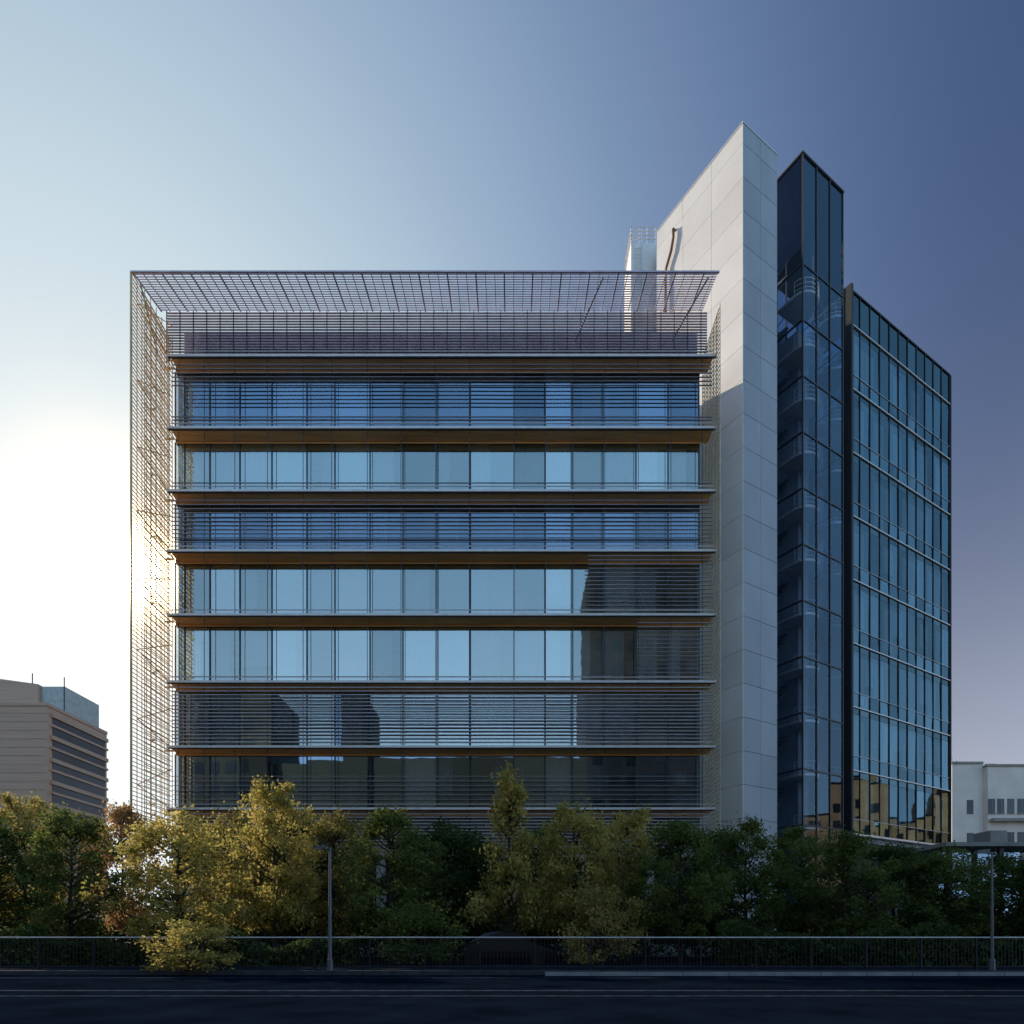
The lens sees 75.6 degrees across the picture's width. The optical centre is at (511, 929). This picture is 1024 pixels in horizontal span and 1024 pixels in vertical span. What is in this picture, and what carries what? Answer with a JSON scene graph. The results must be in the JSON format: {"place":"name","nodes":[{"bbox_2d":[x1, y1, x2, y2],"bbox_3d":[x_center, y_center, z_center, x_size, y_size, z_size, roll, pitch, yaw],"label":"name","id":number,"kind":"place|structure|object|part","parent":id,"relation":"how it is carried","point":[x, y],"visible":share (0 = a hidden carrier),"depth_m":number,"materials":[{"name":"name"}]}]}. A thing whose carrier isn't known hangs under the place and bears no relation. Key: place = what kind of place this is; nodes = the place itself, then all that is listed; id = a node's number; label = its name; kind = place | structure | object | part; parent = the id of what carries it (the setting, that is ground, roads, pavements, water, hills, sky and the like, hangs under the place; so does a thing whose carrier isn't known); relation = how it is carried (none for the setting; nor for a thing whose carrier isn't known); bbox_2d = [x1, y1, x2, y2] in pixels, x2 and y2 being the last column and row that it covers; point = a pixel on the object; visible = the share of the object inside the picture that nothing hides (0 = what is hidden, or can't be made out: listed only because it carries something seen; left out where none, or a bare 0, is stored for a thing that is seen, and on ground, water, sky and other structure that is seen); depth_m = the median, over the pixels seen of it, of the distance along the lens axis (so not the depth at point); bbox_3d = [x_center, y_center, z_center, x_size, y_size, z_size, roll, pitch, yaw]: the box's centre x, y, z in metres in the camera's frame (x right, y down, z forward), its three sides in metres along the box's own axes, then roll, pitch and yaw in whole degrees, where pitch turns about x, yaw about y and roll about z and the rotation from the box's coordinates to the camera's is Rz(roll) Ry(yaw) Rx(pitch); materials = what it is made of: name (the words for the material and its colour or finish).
{"place":"outdoors","nodes":[
{"label":"outdoors","id":0,"kind":"place"},
{"bbox_2d":[176,444,697,744],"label":"window","id":1,"kind":"structure","parent":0,"point":[507,651],"depth_m":40.81,"materials":[{"name":"blue glass"}]},
{"bbox_2d":[0,975,1023,1023],"bbox_3d":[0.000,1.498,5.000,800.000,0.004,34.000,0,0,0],"label":"road","id":2,"kind":"structure","parent":0,"point":[284,999],"depth_m":14.24,"materials":[{"name":"grey asphalt"}]},
{"bbox_2d":[545,972,1023,975],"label":"white kerb","id":3,"kind":"structure","parent":2,"relation":"on","point":[784,973],"depth_m":21.55,"materials":[{"name":"concrete"}]},
{"bbox_2d":[0,964,1023,974],"bbox_3d":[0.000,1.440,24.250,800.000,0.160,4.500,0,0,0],"label":"pavement","id":4,"kind":"structure","parent":0,"point":[288,971],"depth_m":22.16,"materials":[{"name":"grey concrete"}]},
{"bbox_2d":[0,924,361,965],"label":"hedge","id":5,"kind":"object","parent":4,"relation":"on","point":[23,931],"visible":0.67,"depth_m":25.22,"materials":[{"name":"green plant"}]},
{"bbox_2d":[313,845,332,969],"bbox_3d":[-6.380,-0.693,22.500,0.750,4.386,0.400,0,0,0],"label":"street lamp","id":6,"kind":"object","parent":4,"relation":"on","point":[329,959],"visible":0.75,"depth_m":22.45,"materials":[{"name":"grey metal"}]},
{"bbox_2d":[0,937,1023,969],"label":"metal railing","id":7,"kind":"object","parent":4,"relation":"on","point":[259,966],"visible":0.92,"depth_m":22.74,"materials":[{"name":"metal"}]},
{"bbox_2d":[713,917,1022,965],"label":"hedge","id":8,"kind":"object","parent":4,"relation":"on","point":[923,930],"visible":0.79,"depth_m":25.27,"materials":[{"name":"green plant"}]},
{"bbox_2d":[974,849,995,969],"bbox_3d":[16.189,-0.625,22.500,0.750,4.249,0.400,0,0,0],"label":"street lamp","id":9,"kind":"object","parent":4,"relation":"on","point":[991,963],"visible":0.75,"depth_m":22.47,"materials":[{"name":"grey metal"}]},
{"bbox_2d":[0,0,1023,929],"label":"sky","id":10,"kind":"structure","parent":0,"point":[135,134],"materials":[{"name":"blue"}]},
{"bbox_2d":[13,932,1011,956],"bbox_3d":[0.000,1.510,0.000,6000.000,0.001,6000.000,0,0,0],"label":"ground","id":11,"kind":"structure","parent":0,"point":[658,955],"depth_m":39.08,"materials":[{"name":"grey concrete"}]},
{"bbox_2d":[0,673,108,940],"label":"louvred office","id":12,"kind":"structure","parent":11,"relation":"on","point":[54,741],"depth_m":72.46,"materials":[{"name":"concrete"}]},
{"bbox_2d":[75,801,249,950],"bbox_3d":[-13.073,-1.741,26.073,5.451,6.490,5.246,0,0,16],"label":"deciduous tree","id":13,"kind":"object","parent":11,"relation":"on","point":[176,869],"visible":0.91,"depth_m":25.35,"materials":[{"name":"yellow plant"}]},
{"bbox_2d":[134,915,245,974],"bbox_3d":[-10.668,0.497,21.965,3.400,2.024,3.567,0,0,-15],"label":"yellow shrub","id":14,"kind":"object","parent":11,"relation":"on","point":[186,955],"visible":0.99,"depth_m":21.79,"materials":[{"name":"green plant"}]},
{"bbox_2d":[352,892,478,964],"bbox_3d":[-3.576,0.015,25.809,4.667,3.016,4.510,0,0,30],"label":"shrub","id":15,"kind":"object","parent":11,"relation":"on","point":[417,924],"visible":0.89,"depth_m":25.64,"materials":[{"name":"green plant"}]},
{"bbox_2d":[169,852,697,954],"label":"ground colonnade","id":16,"kind":"object","parent":11,"relation":"on","point":[384,869],"visible":0.05,"depth_m":40.15,"materials":[{"name":"concrete"}]},
{"bbox_2d":[175,374,700,851],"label":"window mullions","id":17,"kind":"object","parent":16,"relation":"on","point":[369,598],"depth_m":40.74,"materials":[{"name":"grey metal"}]},
{"bbox_2d":[166,311,715,850],"bbox_3d":[-4.460,-21.400,40.310,33.520,33.200,0.880,0,0,0],"label":"walkway steel","id":18,"kind":"object","parent":16,"relation":"on","point":[440,493],"visible":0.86,"depth_m":39.94,"materials":[{"name":"grey metal"}]},
{"bbox_2d":[130,272,720,831],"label":"side screens","id":19,"kind":"object","parent":18,"relation":"attached to","point":[146,542],"visible":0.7,"depth_m":39.31,"materials":[{"name":"grey metal"}]},
{"bbox_2d":[140,277,708,355],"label":"canopy braces","id":20,"kind":"object","parent":19,"relation":"attached to","point":[579,329],"visible":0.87,"depth_m":38.85,"materials":[{"name":"metal"}]},
{"bbox_2d":[130,270,719,311],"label":"canopy louvres","id":21,"kind":"object","parent":19,"relation":"attached to","point":[419,273],"visible":1,"depth_m":38.71,"materials":[{"name":"metal"}]},
{"bbox_2d":[176,370,697,753],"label":"spandrels","id":22,"kind":"object","parent":19,"relation":"attached to","point":[443,506],"visible":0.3,"depth_m":40.97,"materials":[{"name":"grey metal"}]},
{"bbox_2d":[166,351,715,809],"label":"slab nosings","id":23,"kind":"object","parent":19,"relation":"attached to","point":[442,551],"visible":0.97,"depth_m":39.81,"materials":[{"name":"metal"}]},
{"bbox_2d":[167,312,711,850],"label":"sunshade louvres","id":24,"kind":"object","parent":18,"relation":"attached to","point":[439,320],"visible":0.91,"depth_m":39.98,"materials":[{"name":"metal"}]},
{"bbox_2d":[172,359,711,815],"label":"timber soffits","id":25,"kind":"object","parent":18,"relation":"attached to","point":[444,437],"visible":0.76,"depth_m":40.38,"materials":[{"name":"brown wood"}]},
{"bbox_2d":[179,378,698,943],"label":"interior walls","id":26,"kind":"structure","parent":11,"relation":"on","point":[591,400],"depth_m":45.82,"materials":[{"name":"grey paint"}]},
{"bbox_2d":[180,378,696,891],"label":"ceilings","id":27,"kind":"object","parent":26,"relation":"attached to","point":[488,396],"visible":0.29,"depth_m":42.91,"materials":[{"name":"white paint"}]},
{"bbox_2d":[181,379,696,806],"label":"curtains","id":28,"kind":"object","parent":26,"relation":"attached to","point":[352,400],"visible":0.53,"depth_m":41.19,"materials":[{"name":"white fabric"}]},
{"bbox_2d":[183,693,694,884],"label":"floors","id":29,"kind":"structure","parent":26,"relation":"attached to","point":[434,756],"depth_m":41.58,"materials":[{"name":"concrete"}]},
{"bbox_2d":[257,795,605,806],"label":"office furniture","id":30,"kind":"object","parent":29,"relation":"on","point":[388,803],"visible":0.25,"depth_m":41.60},
{"bbox_2d":[552,877,651,964],"bbox_3d":[3.529,-0.287,26.184,3.998,3.605,3.811,0,0,6],"label":"shrub","id":31,"kind":"object","parent":11,"relation":"on","point":[604,916],"visible":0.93,"depth_m":25.82,"materials":[{"name":"green plant"}]},
{"bbox_2d":[700,649,775,853],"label":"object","id":32,"kind":"object","parent":11,"relation":"on","point":[744,784],"visible":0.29,"depth_m":44.06,"materials":[{"name":"grey metal"}]},
{"bbox_2d":[664,227,675,311],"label":"exhaust pipe","id":33,"kind":"object","parent":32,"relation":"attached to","point":[671,246],"visible":0.78,"depth_m":48.24,"materials":[{"name":"grey metal"}]},
{"bbox_2d":[777,150,843,936],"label":"stair tower frame","id":34,"kind":"object","parent":11,"relation":"on","point":[810,191],"visible":0.48,"depth_m":48.65,"materials":[{"name":"black metal"}]},
{"bbox_2d":[778,195,841,598],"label":"stair tower glass","id":35,"kind":"object","parent":34,"relation":"attached to","point":[794,254],"visible":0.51,"depth_m":50.69,"materials":[{"name":"blue glass"}]},
{"bbox_2d":[853,333,943,847],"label":"wing interior","id":36,"kind":"object","parent":11,"relation":"on","point":[884,589],"visible":0.3,"depth_m":57.34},
{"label":"rear block","id":37,"kind":"object","parent":11,"relation":"on","visible":0},
{"bbox_2d":[184,331,696,353],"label":"plant room","id":38,"kind":"object","parent":37,"relation":"on","point":[440,342],"visible":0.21,"depth_m":41.50,"materials":[{"name":"grey metal"}]},
{"bbox_2d":[624,243,655,331],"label":"roof turret","id":39,"kind":"object","parent":37,"relation":"on","point":[648,256],"visible":0.21,"depth_m":51.00,"materials":[{"name":"white metal"}]},
{"bbox_2d":[625,227,655,331],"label":"turret railing","id":40,"kind":"object","parent":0,"point":[630,242],"visible":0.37,"depth_m":51.02,"materials":[{"name":"metal"}]},
{"bbox_2d":[657,123,742,951],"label":"slab side panels","id":41,"kind":"object","parent":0,"point":[705,219],"visible":0.38,"depth_m":44.29,"materials":[{"name":"beige concrete"}]},
{"bbox_2d":[656,121,777,232],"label":"slab coping","id":42,"kind":"object","parent":41,"relation":"on","point":[757,135],"visible":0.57,"depth_m":44.71,"materials":[{"name":"grey metal"}]},
{"bbox_2d":[743,123,776,929],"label":"slab front panels","id":43,"kind":"object","parent":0,"point":[759,427],"visible":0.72,"depth_m":43.85,"materials":[{"name":"grey concrete"}]},
{"bbox_2d":[776,330,808,946],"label":"stair core wall","id":44,"kind":"structure","parent":0,"point":[790,804],"depth_m":51.48,"materials":[{"name":"blue glass"}]},
{"bbox_2d":[777,238,789,846],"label":"stair flights","id":45,"kind":"object","parent":44,"relation":"attached to","point":[780,437],"visible":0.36,"depth_m":51.15,"materials":[{"name":"grey concrete"}]},
{"bbox_2d":[778,277,818,882],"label":"stair landings","id":46,"kind":"object","parent":44,"relation":"attached to","point":[789,310],"visible":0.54,"depth_m":50.11,"materials":[{"name":"grey concrete"}]},
{"bbox_2d":[809,282,951,942],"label":"wing end walls","id":47,"kind":"structure","parent":0,"point":[836,701],"depth_m":52.80,"materials":[{"name":"blue glass"}]},
{"bbox_2d":[853,343,943,830],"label":"wing blinds","id":48,"kind":"object","parent":47,"relation":"attached to","point":[894,632],"visible":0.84,"depth_m":55.48,"materials":[{"name":"white fabric"}]},
{"bbox_2d":[853,294,948,796],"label":"wing spandrel glass","id":49,"kind":"object","parent":47,"relation":"attached to","point":[865,326],"visible":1,"depth_m":54.93,"materials":[{"name":"blue glass"}]},
{"bbox_2d":[853,324,949,844],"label":"wing frames","id":50,"kind":"structure","parent":47,"relation":"attached to","point":[881,470],"depth_m":54.79,"materials":[{"name":"grey metal"}]},
{"bbox_2d":[859,298,949,842],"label":"wing mullions","id":51,"kind":"object","parent":47,"relation":"attached to","point":[898,590],"visible":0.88,"depth_m":54.79,"materials":[{"name":"metal"}]},
{"bbox_2d":[899,830,1023,953],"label":"flat roofed pavilion","id":52,"kind":"structure","parent":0,"point":[992,840],"depth_m":40.00,"materials":[{"name":"concrete"}]},
{"bbox_2d":[952,764,1023,911],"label":"walls","id":53,"kind":"structure","parent":0,"point":[979,785],"depth_m":90.00,"materials":[{"name":"white concrete"}]},
{"bbox_2d":[952,762,1023,902],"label":"copings and sills","id":54,"kind":"object","parent":53,"relation":"attached to","point":[1006,819],"visible":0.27,"depth_m":89.05,"materials":[{"name":"concrete"}]},
{"bbox_2d":[967,799,1023,901],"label":"windows","id":55,"kind":"structure","parent":53,"relation":"attached to","point":[991,805],"depth_m":89.12,"materials":[{"name":"black glass"}]},
{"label":"car park","id":56,"kind":"object","parent":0,"visible":0},
{"bbox_2d":[0,811,68,934],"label":"deciduous tree","id":57,"kind":"object","parent":56,"relation":"on","point":[7,847],"visible":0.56,"depth_m":29.84,"materials":[{"name":"green plant"}]},
{"bbox_2d":[0,789,75,959],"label":"deciduous tree","id":58,"kind":"object","parent":56,"relation":"on","point":[15,807],"visible":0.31,"depth_m":32.55,"materials":[{"name":"green plant"}]},
{"bbox_2d":[10,801,146,961],"bbox_3d":[-19.248,-2.063,28.809,5.413,7.136,5.385,0,0,-15],"label":"deciduous tree","id":59,"kind":"object","parent":56,"relation":"on","point":[57,824],"visible":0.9,"depth_m":28.50,"materials":[{"name":"green plant"}]},
{"bbox_2d":[74,800,164,946],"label":"deciduous tree","id":60,"kind":"object","parent":56,"relation":"on","point":[119,815],"visible":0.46,"depth_m":33.45,"materials":[{"name":"green plant"}]},
{"bbox_2d":[182,800,270,940],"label":"deciduous tree","id":61,"kind":"object","parent":56,"relation":"on","point":[235,819],"visible":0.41,"depth_m":32.50,"materials":[{"name":"green plant"}]},
{"bbox_2d":[217,773,327,961],"bbox_3d":[-10.483,-2.678,28.973,4.788,8.386,5.171,0,0,-44],"label":"deciduous tree","id":62,"kind":"object","parent":56,"relation":"on","point":[276,910],"visible":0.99,"depth_m":28.51,"materials":[{"name":"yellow plant"}]},
{"bbox_2d":[254,814,346,939],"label":"deciduous tree","id":63,"kind":"object","parent":56,"relation":"on","point":[299,932],"visible":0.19,"depth_m":33.44,"materials":[{"name":"green plant"}]},
{"bbox_2d":[276,803,388,942],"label":"deciduous tree","id":64,"kind":"object","parent":56,"relation":"on","point":[325,830],"visible":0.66,"depth_m":31.61,"materials":[{"name":"green plant"}]},
{"bbox_2d":[334,804,459,963],"bbox_3d":[-5.305,-2.010,28.876,5.296,7.040,5.637,0,0,11],"label":"deciduous tree","id":65,"kind":"object","parent":56,"relation":"on","point":[383,822],"visible":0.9,"depth_m":28.33,"materials":[{"name":"green plant"}]},
{"bbox_2d":[390,815,499,940],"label":"deciduous tree","id":66,"kind":"object","parent":56,"relation":"on","point":[460,843],"visible":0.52,"depth_m":32.32,"materials":[{"name":"green plant"}]},
{"bbox_2d":[438,824,512,940],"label":"deciduous tree","id":67,"kind":"object","parent":56,"relation":"on","point":[475,868],"visible":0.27,"depth_m":33.41,"materials":[{"name":"green plant"}]},
{"bbox_2d":[452,930,557,963],"bbox_3d":[-0.297,0.760,28.200,4.400,1.480,1.840,0,0,0],"label":"parked car","id":68,"kind":"object","parent":56,"relation":"on","point":[500,933],"visible":0.69,"depth_m":27.36,"materials":[{"name":"paint"}]},
{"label":"windows","id":69,"kind":"part","parent":68,"relation":"part of","materials":[{"name":"black glass"}]},
{"bbox_2d":[455,760,558,963],"bbox_3d":[-0.194,-2.897,27.949,4.416,8.798,3.709,0,0,-23],"label":"conical tree","id":70,"kind":"object","parent":56,"relation":"on","point":[511,788],"visible":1,"depth_m":27.68,"materials":[{"name":"green plant"}]},
{"bbox_2d":[0,889,1023,957],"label":"hedge","id":71,"kind":"object","parent":56,"relation":"on","point":[551,940],"visible":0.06,"depth_m":35.70,"materials":[{"name":"green plant"}]},
{"bbox_2d":[481,824,588,942],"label":"deciduous tree","id":72,"kind":"object","parent":56,"relation":"on","point":[536,855],"visible":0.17,"depth_m":33.70,"materials":[{"name":"green plant"}]},
{"bbox_2d":[530,793,646,963],"bbox_3d":[2.880,-2.286,29.021,4.700,7.593,5.565,0,0,39],"label":"deciduous tree","id":73,"kind":"object","parent":56,"relation":"on","point":[560,871],"visible":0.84,"depth_m":28.39,"materials":[{"name":"green plant"}]},
{"bbox_2d":[571,801,686,961],"bbox_3d":[5.518,-2.259,30.957,5.285,7.545,5.708,0,0,9],"label":"deciduous tree","id":74,"kind":"object","parent":56,"relation":"on","point":[636,823],"visible":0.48,"depth_m":30.45,"materials":[{"name":"green plant"}]},
{"bbox_2d":[621,814,735,963],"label":"deciduous tree","id":75,"kind":"object","parent":56,"relation":"on","point":[681,837],"visible":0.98,"depth_m":27.52,"materials":[{"name":"green plant"}]},
{"bbox_2d":[658,822,758,959],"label":"deciduous tree","id":76,"kind":"object","parent":56,"relation":"on","point":[712,932],"visible":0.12,"depth_m":32.50,"materials":[{"name":"green plant"}]},
{"bbox_2d":[682,811,800,955],"bbox_3d":[10.512,-1.975,30.072,5.181,6.970,4.376,0,0,2],"label":"deciduous tree","id":77,"kind":"object","parent":56,"relation":"on","point":[756,885],"visible":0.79,"depth_m":29.49,"materials":[{"name":"green plant"}]},
{"bbox_2d":[750,823,864,955],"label":"deciduous tree","id":78,"kind":"object","parent":56,"relation":"on","point":[790,840],"visible":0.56,"depth_m":32.34,"materials":[{"name":"green plant"}]},
{"bbox_2d":[782,825,914,944],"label":"deciduous tree","id":79,"kind":"object","parent":56,"relation":"on","point":[844,855],"visible":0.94,"depth_m":28.48,"materials":[{"name":"green plant"}]},
{"bbox_2d":[830,841,961,960],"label":"deciduous tree","id":80,"kind":"object","parent":56,"relation":"on","point":[887,853],"visible":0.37,"depth_m":30.32,"materials":[{"name":"green plant"}]},
{"bbox_2d":[886,840,1005,963],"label":"deciduous tree","id":81,"kind":"object","parent":56,"relation":"on","point":[939,867],"visible":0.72,"depth_m":28.30,"materials":[{"name":"green plant"}]},
{"bbox_2d":[931,845,1023,944],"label":"deciduous tree","id":82,"kind":"object","parent":56,"relation":"on","point":[1001,861],"visible":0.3,"depth_m":30.85,"materials":[{"name":"green plant"}]},
{"bbox_2d":[961,856,1023,938],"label":"deciduous tree","id":83,"kind":"object","parent":56,"relation":"on","point":[1018,886],"visible":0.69,"depth_m":28.48,"materials":[{"name":"green plant"}]}
]}

